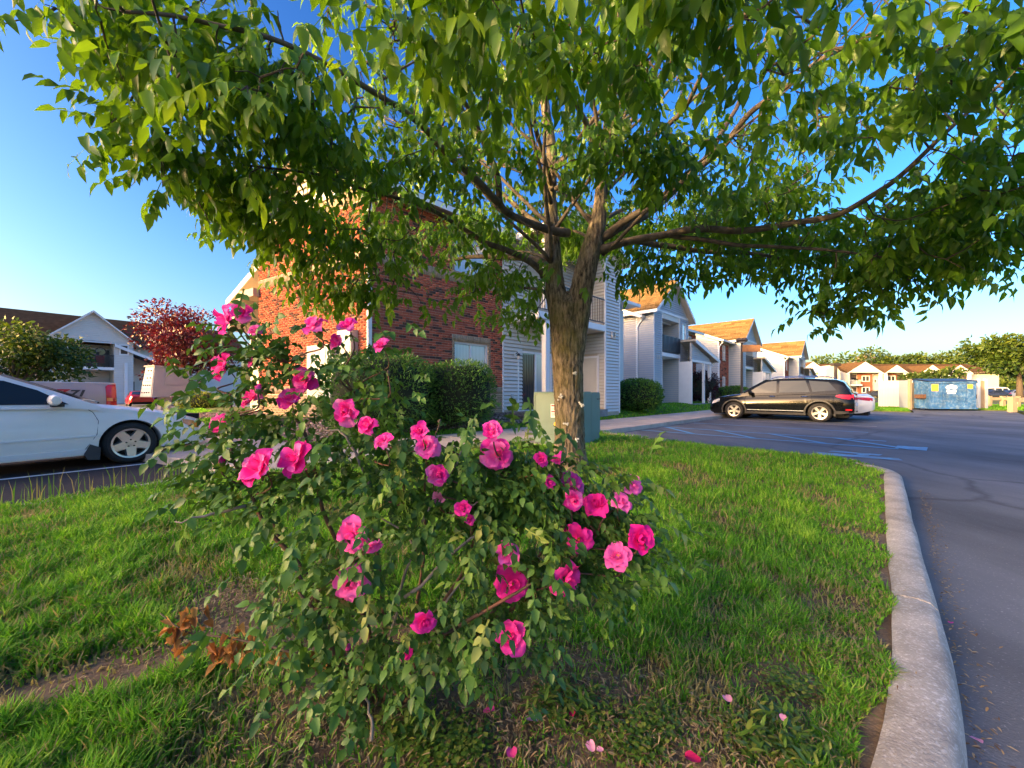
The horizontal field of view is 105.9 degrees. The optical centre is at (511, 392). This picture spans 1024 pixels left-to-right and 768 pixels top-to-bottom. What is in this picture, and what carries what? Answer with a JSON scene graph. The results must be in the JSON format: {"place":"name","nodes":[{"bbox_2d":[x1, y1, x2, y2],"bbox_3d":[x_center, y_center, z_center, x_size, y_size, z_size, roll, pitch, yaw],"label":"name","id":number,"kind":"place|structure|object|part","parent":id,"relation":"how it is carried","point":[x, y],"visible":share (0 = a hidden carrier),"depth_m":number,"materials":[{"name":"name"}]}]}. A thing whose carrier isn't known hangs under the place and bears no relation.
{"place":"outdoors","nodes":[
{"label":"outdoors","id":0,"kind":"place"},
{"bbox_2d":[86,347,106,366],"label":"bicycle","id":1,"kind":"object","parent":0,"point":[97,353],"visible":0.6,"depth_m":42.99,"materials":[{"name":"metal"}]},
{"bbox_2d":[0,455,195,503],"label":"side parking lot","id":2,"kind":"structure","parent":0,"point":[36,467],"depth_m":5.23,"materials":[{"name":"grey asphalt"}]},
{"bbox_2d":[29,381,116,404],"bbox_3d":[-11.440,0.198,7.079,2.013,1.865,5.600,0,0,32],"label":"pickup truck","id":3,"kind":"object","parent":2,"relation":"on","point":[103,393],"visible":0.2,"depth_m":8.60,"materials":[{"name":"beige paint"}]},
{"bbox_2d":[0,463,145,479],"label":"parking line","id":4,"kind":"object","parent":2,"relation":"on","point":[70,471],"depth_m":5.39,"materials":[{"name":"white paint"}]},
{"bbox_2d":[0,374,207,463],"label":"parked car","id":5,"kind":"object","parent":2,"relation":"on","point":[38,422],"visible":0.94,"depth_m":5.60,"materials":[{"name":"white paint"}]},
{"bbox_3d":[-6.840,-0.005,5.046,0.174,0.360,1.380,0,0,32],"label":"side window","id":6,"kind":"part","parent":5,"relation":"part of","materials":[{"name":"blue glass"}]},
{"bbox_2d":[0,307,241,403],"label":"apartment building","id":7,"kind":"structure","parent":0,"point":[122,362],"depth_m":44.32,"materials":[{"name":"white"}]},
{"bbox_2d":[75,347,109,366],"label":"window","id":8,"kind":"structure","parent":7,"relation":"in","point":[102,352],"depth_m":44.66,"materials":[{"name":"black glass"}]},
{"bbox_2d":[119,344,128,355],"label":"window","id":9,"kind":"structure","parent":7,"relation":"in","point":[121,352],"depth_m":44.56,"materials":[{"name":"white"}]},
{"bbox_2d":[117,401,249,408],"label":"street","id":10,"kind":"structure","parent":0,"point":[142,405],"depth_m":37.99,"materials":[{"name":"grey asphalt"}]},
{"bbox_2d":[125,391,154,405],"bbox_3d":[-35.622,0.583,37.000,4.700,1.455,1.820,0,0,41],"label":"parked car","id":11,"kind":"object","parent":10,"relation":"on","point":[132,398],"visible":0.8,"depth_m":35.49,"materials":[{"name":"red paint"}]},
{"bbox_2d":[141,410,727,471],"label":"sidewalk","id":12,"kind":"structure","parent":0,"point":[617,425],"depth_m":10.59,"materials":[{"name":"concrete"}]},
{"bbox_2d":[736,338,759,393],"bbox_3d":[15.560,-1.294,25.500,1.498,4.589,0.696,0,0,0],"label":"lamp post","id":13,"kind":"object","parent":12,"relation":"on","point":[750,348],"visible":0.97,"depth_m":25.38,"materials":[{"name":"brown metal"}]},
{"bbox_2d":[176,400,712,446],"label":"lawn","id":14,"kind":"structure","parent":0,"point":[227,409],"depth_m":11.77,"materials":[{"name":"plant"}]},
{"bbox_2d":[140,365,192,410],"bbox_3d":[-8.198,0.295,9.212,0.560,1.830,0.843,0,0,26],"label":"mailbox cluster","id":15,"kind":"object","parent":14,"relation":"on","point":[158,383],"visible":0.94,"depth_m":8.95,"materials":[{"name":"beige metal"}]},
{"bbox_2d":[121,297,239,408],"bbox_3d":[-16.358,-1.577,18.921,5.180,5.714,4.238,0,0,24],"label":"plum tree","id":16,"kind":"object","parent":14,"relation":"on","point":[171,336],"visible":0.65,"depth_m":18.32,"materials":[{"name":"red plant"}]},
{"bbox_2d":[173,391,224,407],"bbox_3d":[-14.620,0.414,18.076,2.341,1.096,1.926,0,0,0],"label":"lime bush","id":17,"kind":"object","parent":14,"relation":"on","point":[197,402],"visible":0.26,"depth_m":17.60,"materials":[{"name":"green plant"}]},
{"bbox_2d":[199,410,267,418],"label":"sidewalk","id":18,"kind":"structure","parent":14,"relation":"on","point":[204,414],"depth_m":12.83,"materials":[{"name":"grey concrete"}]},
{"bbox_2d":[207,412,528,442],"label":"sidewalk","id":19,"kind":"structure","parent":14,"relation":"on","point":[494,416],"depth_m":9.72,"materials":[{"name":"grey concrete"}]},
{"bbox_2d":[315,349,438,432],"bbox_3d":[-2.985,-0.006,8.904,2.844,1.983,2.198,0,0,-45],"label":"round shrub","id":20,"kind":"object","parent":14,"relation":"on","point":[405,377],"visible":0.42,"depth_m":8.35,"materials":[{"name":"green plant"}]},
{"bbox_2d":[226,154,640,416],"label":"apartment building","id":21,"kind":"structure","parent":14,"relation":"on","point":[522,371],"depth_m":12.21,"materials":[{"name":"brick"}]},
{"bbox_2d":[454,342,486,371],"bbox_3d":[-1.305,-0.900,12.109,0.070,1.260,1.340,0,0,45],"label":"window","id":22,"kind":"structure","parent":21,"relation":"in","point":[463,350],"depth_m":12.10,"materials":[{"name":"white glass"}]},
{"bbox_2d":[454,235,486,274],"bbox_3d":[-1.305,-4.260,12.109,0.070,1.260,1.340,0,0,45],"label":"window","id":23,"kind":"structure","parent":21,"relation":"in","point":[461,268],"depth_m":12.16,"materials":[{"name":"white glass"}]},
{"bbox_2d":[517,350,551,410],"bbox_3d":[0.853,-0.375,14.130,1.870,2.170,0.037,0,0,-45],"label":"patio door","id":24,"kind":"structure","parent":21,"relation":"in","point":[532,361],"depth_m":13.99,"materials":[{"name":"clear glass"}]},
{"bbox_2d":[583,358,596,391],"bbox_3d":[3.085,-0.370,15.650,0.065,2.000,0.850,0,0,-45],"label":"storage door","id":25,"kind":"structure","parent":21,"relation":"in","point":[589,364],"depth_m":15.55,"materials":[{"name":"beige"}]},
{"bbox_2d":[426,358,497,426],"bbox_3d":[-1.352,-0.022,10.103,2.175,1.796,1.888,0,0,-45],"label":"round shrub","id":26,"kind":"object","parent":14,"relation":"on","point":[465,389],"visible":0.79,"depth_m":9.47,"materials":[{"name":"green plant"}]},
{"bbox_2d":[620,377,664,411],"bbox_3d":[5.779,0.093,17.885,2.621,1.642,2.429,0,0,-45],"label":"round shrub","id":27,"kind":"object","parent":14,"relation":"on","point":[638,393],"visible":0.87,"depth_m":17.11,"materials":[{"name":"green plant"}]},
{"bbox_2d":[620,280,719,404],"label":"apartment building","id":28,"kind":"structure","parent":14,"relation":"on","point":[666,348],"depth_m":23.45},
{"bbox_2d":[682,324,685,339],"bbox_3d":[10.950,-3.795,24.646,0.620,1.090,0.070,0,0,-45],"label":"window","id":29,"kind":"structure","parent":28,"relation":"in","point":[683,325],"depth_m":24.67,"materials":[{"name":"white glass"}]},
{"bbox_2d":[693,370,721,402],"bbox_3d":[13.210,-0.447,26.780,2.549,2.445,3.937,0,0,45],"label":"barberry bush","id":30,"kind":"object","parent":14,"relation":"on","point":[712,386],"visible":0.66,"depth_m":25.86,"materials":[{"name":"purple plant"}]},
{"bbox_2d":[714,385,748,398],"bbox_3d":[16.256,0.123,28.458,2.703,1.356,4.072,0,0,45],"label":"round shrub","id":31,"kind":"object","parent":14,"relation":"on","point":[729,390],"visible":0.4,"depth_m":27.41,"materials":[{"name":"green plant"}]},
{"bbox_2d":[688,318,776,387],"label":"apartment building","id":32,"kind":"structure","parent":14,"relation":"on","point":[719,342],"depth_m":34.56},
{"bbox_2d":[757,341,816,380],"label":"apartment building","id":33,"kind":"structure","parent":14,"relation":"on","point":[787,358],"depth_m":49.54,"materials":[{"name":"white"}]},
{"bbox_2d":[0,430,908,767],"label":"grass island","id":34,"kind":"structure","parent":0,"point":[870,730],"depth_m":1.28,"materials":[{"name":"green plant"}]},
{"bbox_2d":[0,455,218,505],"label":"seed grass","id":35,"kind":"structure","parent":34,"relation":"on","point":[50,494],"depth_m":3.75,"materials":[{"name":"green plant"}]},
{"bbox_2d":[137,289,712,767],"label":"rose bush","id":36,"kind":"object","parent":34,"relation":"on","point":[507,495],"visible":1,"depth_m":1.03,"materials":[{"name":"green plant"}]},
{"bbox_2d":[61,555,916,767],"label":"dry litter","id":37,"kind":"object","parent":34,"relation":"on","point":[713,757],"visible":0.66,"depth_m":1.12,"materials":[{"name":"brown plant"}]},
{"bbox_2d":[483,706,494,712],"bbox_3d":[-0.070,0.960,1.170,0.036,0.010,0.029,-3,-9,4],"label":"fallen petal","id":38,"kind":"object","parent":34,"relation":"on","point":[486,709],"visible":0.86,"depth_m":1.17,"materials":[{"name":"plant"}]},
{"bbox_2d":[506,746,516,757],"bbox_3d":[-0.001,0.961,1.032,0.029,0.009,0.036,-9,-14,-2],"label":"fallen petal","id":39,"kind":"object","parent":34,"relation":"on","point":[510,752],"visible":1,"depth_m":1.03,"materials":[{"name":"pink plant"}]},
{"bbox_2d":[0,0,1023,471],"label":"street tree","id":40,"kind":"object","parent":34,"relation":"on","point":[938,232],"visible":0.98,"depth_m":2.94,"materials":[{"name":"green plant"}]},
{"bbox_2d":[526,392,599,446],"bbox_3d":[1.009,0.530,7.026,1.170,1.080,1.094,0,0,31],"label":"transformer cabinet","id":41,"kind":"object","parent":34,"relation":"on","point":[544,405],"visible":0.45,"depth_m":6.78,"materials":[{"name":"metal"}]},
{"bbox_2d":[586,739,594,751],"bbox_3d":[0.214,0.961,1.053,0.024,0.008,0.030,-12,1,-15],"label":"fallen petal","id":42,"kind":"object","parent":34,"relation":"on","point":[591,745],"visible":1,"depth_m":1.05,"materials":[{"name":"pink plant"}]},
{"bbox_2d":[367,665,850,767],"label":"weeds","id":43,"kind":"object","parent":34,"relation":"on","point":[407,729],"visible":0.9,"depth_m":1.12,"materials":[{"name":"green plant"}]},
{"bbox_2d":[393,655,829,767],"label":"clover patch","id":44,"kind":"object","parent":34,"relation":"on","point":[463,731],"visible":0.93,"depth_m":1.09,"materials":[{"name":"green plant"}]},
{"bbox_2d":[684,750,700,762],"bbox_3d":[0.474,0.960,1.017,0.040,0.010,0.032,-21,-13,34],"label":"fallen petal","id":45,"kind":"object","parent":34,"relation":"on","point":[690,755],"visible":1,"depth_m":1.02,"materials":[{"name":"pink plant"}]},
{"bbox_2d":[722,694,731,701],"bbox_3d":[0.678,0.961,1.217,0.026,0.008,0.032,-14,-14,2],"label":"fallen petal","id":46,"kind":"object","parent":34,"relation":"on","point":[727,697],"visible":1,"depth_m":1.22,"materials":[{"name":"pink plant"}]},
{"bbox_2d":[779,714,786,720],"bbox_3d":[0.803,0.962,1.146,0.018,0.006,0.023,-3,3,32],"label":"fallen petal","id":47,"kind":"object","parent":34,"relation":"on","point":[782,717],"visible":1,"depth_m":1.15,"materials":[{"name":"pink plant"}]},
{"bbox_2d":[0,0,1023,382],"label":"sky","id":48,"kind":"structure","parent":0,"point":[66,249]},
{"bbox_2d":[619,409,1023,767],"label":"parking lot","id":49,"kind":"structure","parent":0,"point":[966,469],"depth_m":3.67,"materials":[{"name":"grey asphalt"}]},
{"bbox_2d":[24,432,967,767],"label":"kerb","id":50,"kind":"structure","parent":49,"relation":"on","point":[922,726],"depth_m":1.40,"materials":[{"name":"concrete"}]},
{"bbox_2d":[666,427,694,433],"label":"parking line","id":51,"kind":"object","parent":49,"relation":"on","point":[680,430],"visible":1,"depth_m":11.31,"materials":[{"name":"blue paint"}]},
{"bbox_2d":[715,430,753,437],"bbox_3d":[5.957,1.118,10.447,0.130,0.001,1.988,0,0,2],"label":"parking line","id":52,"kind":"object","parent":49,"relation":"on","point":[734,434],"visible":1,"depth_m":10.24,"materials":[{"name":"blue paint"}]},
{"bbox_2d":[645,430,898,448],"bbox_3d":[5.763,1.122,9.581,5.400,0.001,0.120,0,0,45],"label":"parking line","id":53,"kind":"object","parent":49,"relation":"on","point":[782,440],"visible":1,"depth_m":8.99,"materials":[{"name":"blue paint"}]},
{"bbox_2d":[671,427,879,440],"bbox_3d":[6.753,1.122,10.713,5.200,0.001,0.120,0,0,45],"label":"parking line","id":54,"kind":"object","parent":49,"relation":"on","point":[784,434],"visible":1,"depth_m":10.04,"materials":[{"name":"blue paint"}]},
{"bbox_2d":[702,423,854,431],"bbox_3d":[8.309,1.122,12.480,4.700,0.001,0.100,0,0,45],"label":"parking line","id":55,"kind":"object","parent":49,"relation":"on","point":[779,427],"visible":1,"depth_m":12.31,"materials":[{"name":"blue paint"}]},
{"bbox_2d":[710,376,858,421],"bbox_3d":[11.162,0.245,16.191,4.925,1.771,2.290,0,0,45],"label":"parked car","id":56,"kind":"object","parent":49,"relation":"on","point":[817,398],"visible":1,"depth_m":15.10,"materials":[{"name":"black paint"}]},
{"bbox_3d":[10.290,-0.213,15.917,1.030,0.485,0.138,0,0,45],"label":"front window","id":57,"kind":"part","parent":56,"relation":"part of","materials":[{"name":"grey glass"}]},
{"bbox_3d":[11.060,-0.220,15.145,0.141,0.470,0.990,0,0,-45],"label":"rear door window","id":58,"kind":"part","parent":56,"relation":"part of","materials":[{"name":"grey glass"}]},
{"bbox_3d":[11.667,-0.228,14.537,0.830,0.435,0.134,0,0,45],"label":"quarter window","id":59,"kind":"part","parent":56,"relation":"part of","materials":[{"name":"grey glass"}]},
{"bbox_2d":[766,433,823,442],"bbox_3d":[6.912,1.118,9.493,0.130,0.001,1.988,0,0,2],"label":"parking line","id":60,"kind":"object","parent":49,"relation":"on","point":[796,438],"visible":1,"depth_m":9.35,"materials":[{"name":"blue paint"}]},
{"bbox_2d":[719,419,875,426],"bbox_3d":[10.218,1.122,14.319,4.800,0.001,0.100,0,0,45],"label":"parking line","id":61,"kind":"object","parent":49,"relation":"on","point":[806,423],"visible":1,"depth_m":13.89,"materials":[{"name":"paint"}]},
{"bbox_2d":[758,391,874,419],"bbox_3d":[13.046,0.403,17.360,4.700,1.455,1.820,0,0,45],"label":"parked car","id":62,"kind":"object","parent":49,"relation":"on","point":[866,404],"visible":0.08,"depth_m":15.33,"materials":[{"name":"white paint"}]},
{"bbox_2d":[829,451,882,455],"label":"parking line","id":63,"kind":"object","parent":49,"relation":"on","point":[856,453],"visible":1,"depth_m":7.08,"materials":[{"name":"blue paint"}]},
{"bbox_2d":[818,452,900,459],"bbox_3d":[6.081,1.122,6.824,1.102,0.001,0.362,0,0,34],"label":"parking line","id":64,"kind":"object","parent":49,"relation":"on","point":[848,455],"visible":0.8,"depth_m":6.75,"materials":[{"name":"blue paint"}]},
{"bbox_2d":[836,438,915,449],"bbox_3d":[7.867,1.118,8.538,0.130,0.001,1.988,0,0,2],"label":"parking line","id":65,"kind":"object","parent":49,"relation":"on","point":[877,444],"visible":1,"depth_m":8.28,"materials":[{"name":"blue paint"}]},
{"bbox_2d":[896,446,927,450],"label":"parking line","id":66,"kind":"object","parent":49,"relation":"on","point":[918,448],"visible":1,"depth_m":7.86,"materials":[{"name":"blue paint"}]},
{"bbox_2d":[912,379,977,408],"bbox_3d":[26.878,0.070,24.080,2.653,1.880,1.380,0,0,14],"label":"dumpster","id":67,"kind":"object","parent":49,"relation":"on","point":[945,394],"visible":1,"depth_m":23.56,"materials":[{"name":"blue metal"}]},
{"bbox_2d":[918,490,1018,767],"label":"kerb litter","id":68,"kind":"object","parent":49,"relation":"on","point":[986,709],"visible":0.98,"depth_m":1.60,"materials":[{"name":"brown plant"}]},
{"bbox_2d":[968,735,982,742],"bbox_3d":[1.491,1.114,1.243,0.026,0.008,0.033,10,-4,-1],"label":"fallen petal","id":69,"kind":"object","parent":49,"relation":"on","point":[979,740],"visible":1,"depth_m":1.24,"materials":[{"name":"pink plant"}]},
{"bbox_2d":[1007,397,1023,411],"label":"rail fence","id":70,"kind":"object","parent":49,"relation":"on","point":[1012,404],"visible":1,"depth_m":20.82,"materials":[{"name":"white wood"}]},
{"bbox_2d":[872,398,1023,414],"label":"lawn","id":71,"kind":"structure","parent":0,"point":[993,401],"depth_m":24.01,"materials":[{"name":"plant"}]},
{"bbox_2d":[810,350,859,363],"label":"leafy tree","id":72,"kind":"object","parent":71,"relation":"on","point":[826,360],"visible":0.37,"depth_m":98.60,"materials":[{"name":"green plant"}]},
{"bbox_2d":[830,363,840,378],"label":"lamp post","id":73,"kind":"object","parent":71,"relation":"on","point":[835,365],"visible":0.57,"depth_m":59.84,"materials":[{"name":"metal"}]},
{"bbox_2d":[847,354,875,362],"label":"leafy tree","id":74,"kind":"object","parent":71,"relation":"on","point":[861,358],"visible":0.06,"depth_m":111.98,"materials":[{"name":"green plant"}]},
{"bbox_2d":[861,390,877,397],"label":"parked car","id":75,"kind":"object","parent":71,"relation":"on","point":[873,393],"visible":0.27,"depth_m":75.27,"materials":[{"name":"grey paint"}]},
{"bbox_2d":[849,344,909,363],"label":"leafy tree","id":76,"kind":"object","parent":71,"relation":"on","point":[872,354],"visible":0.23,"depth_m":103.15,"materials":[{"name":"green plant"}]},
{"bbox_2d":[869,352,900,363],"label":"leafy tree","id":77,"kind":"object","parent":71,"relation":"on","point":[884,359],"visible":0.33,"depth_m":102.81,"materials":[{"name":"green plant"}]},
{"bbox_2d":[805,362,998,397],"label":"apartment building","id":78,"kind":"structure","parent":71,"relation":"on","point":[868,376],"depth_m":78.65,"materials":[{"name":"beige paint"}]},
{"bbox_2d":[862,387,869,392],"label":"window","id":79,"kind":"structure","parent":78,"relation":"in","point":[864,389],"depth_m":78.59,"materials":[{"name":"white glass"}]},
{"bbox_2d":[862,376,869,381],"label":"window","id":80,"kind":"structure","parent":78,"relation":"in","point":[864,378],"depth_m":78.61,"materials":[{"name":"white glass"}]},
{"bbox_2d":[888,376,894,380],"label":"window","id":81,"kind":"structure","parent":78,"relation":"in","point":[890,378],"depth_m":78.61,"materials":[{"name":"white glass"}]},
{"bbox_2d":[897,351,938,363],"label":"leafy tree","id":82,"kind":"object","parent":71,"relation":"on","point":[910,358],"visible":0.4,"depth_m":106.90,"materials":[{"name":"green plant"}]},
{"bbox_2d":[878,379,987,409],"bbox_3d":[28.050,0.140,25.650,4.505,1.980,3.185,0,0,17],"label":"dumpster screen","id":83,"kind":"object","parent":71,"relation":"on","point":[899,393],"visible":0.51,"depth_m":25.50,"materials":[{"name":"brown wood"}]},
{"bbox_2d":[897,365,969,380],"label":"bush","id":84,"kind":"object","parent":71,"relation":"on","point":[942,373],"visible":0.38,"depth_m":43.71,"materials":[{"name":"green plant"}]},
{"bbox_2d":[915,352,955,363],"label":"leafy tree","id":85,"kind":"object","parent":71,"relation":"on","point":[936,359],"visible":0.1,"depth_m":106.14,"materials":[{"name":"green plant"}]},
{"bbox_2d":[928,350,961,363],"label":"leafy tree","id":86,"kind":"object","parent":71,"relation":"on","point":[948,358],"visible":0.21,"depth_m":105.10,"materials":[{"name":"green plant"}]},
{"bbox_2d":[946,349,997,368],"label":"leafy tree","id":87,"kind":"object","parent":71,"relation":"on","point":[976,361],"visible":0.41,"depth_m":99.67,"materials":[{"name":"green plant"}]},
{"bbox_2d":[953,332,1023,397],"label":"leafy tree","id":88,"kind":"object","parent":71,"relation":"on","point":[1005,352],"visible":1,"depth_m":49.27,"materials":[{"name":"green plant"}]},
{"bbox_2d":[988,387,1009,390],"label":"parked van","id":89,"kind":"object","parent":71,"relation":"on","point":[997,388],"depth_m":69.13,"materials":[{"name":"white paint"}]},
{"bbox_2d":[988,390,1011,396],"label":"parked car","id":90,"kind":"object","parent":71,"relation":"on","point":[995,393],"visible":0.45,"depth_m":61.14,"materials":[{"name":"grey paint"}]},
{"bbox_2d":[988,396,1020,406],"bbox_3d":[35.640,0.680,27.508,1.182,0.800,2.130,0,0,0],"label":"rail fence","id":91,"kind":"object","parent":71,"relation":"on","point":[1002,399],"visible":0.58,"depth_m":28.37,"materials":[{"name":"white wood"}]},
{"bbox_2d":[1005,390,1015,396],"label":"parked car","id":92,"kind":"object","parent":71,"relation":"on","point":[1013,392],"visible":0.2,"depth_m":63.27,"materials":[{"name":"silver metal"}]},
{"label":"ground","id":93,"kind":"structure","parent":0,"visible":0},
{"bbox_2d":[0,316,103,381],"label":"leafy tree","id":94,"kind":"object","parent":93,"relation":"on","point":[22,351],"visible":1,"depth_m":25.61,"materials":[{"name":"green plant"}]},
{"bbox_2d":[999,373,1023,389],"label":"leafy tree","id":95,"kind":"object","parent":93,"relation":"on","point":[1010,383],"visible":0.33,"depth_m":145.01,"materials":[{"name":"green plant"}]}
]}

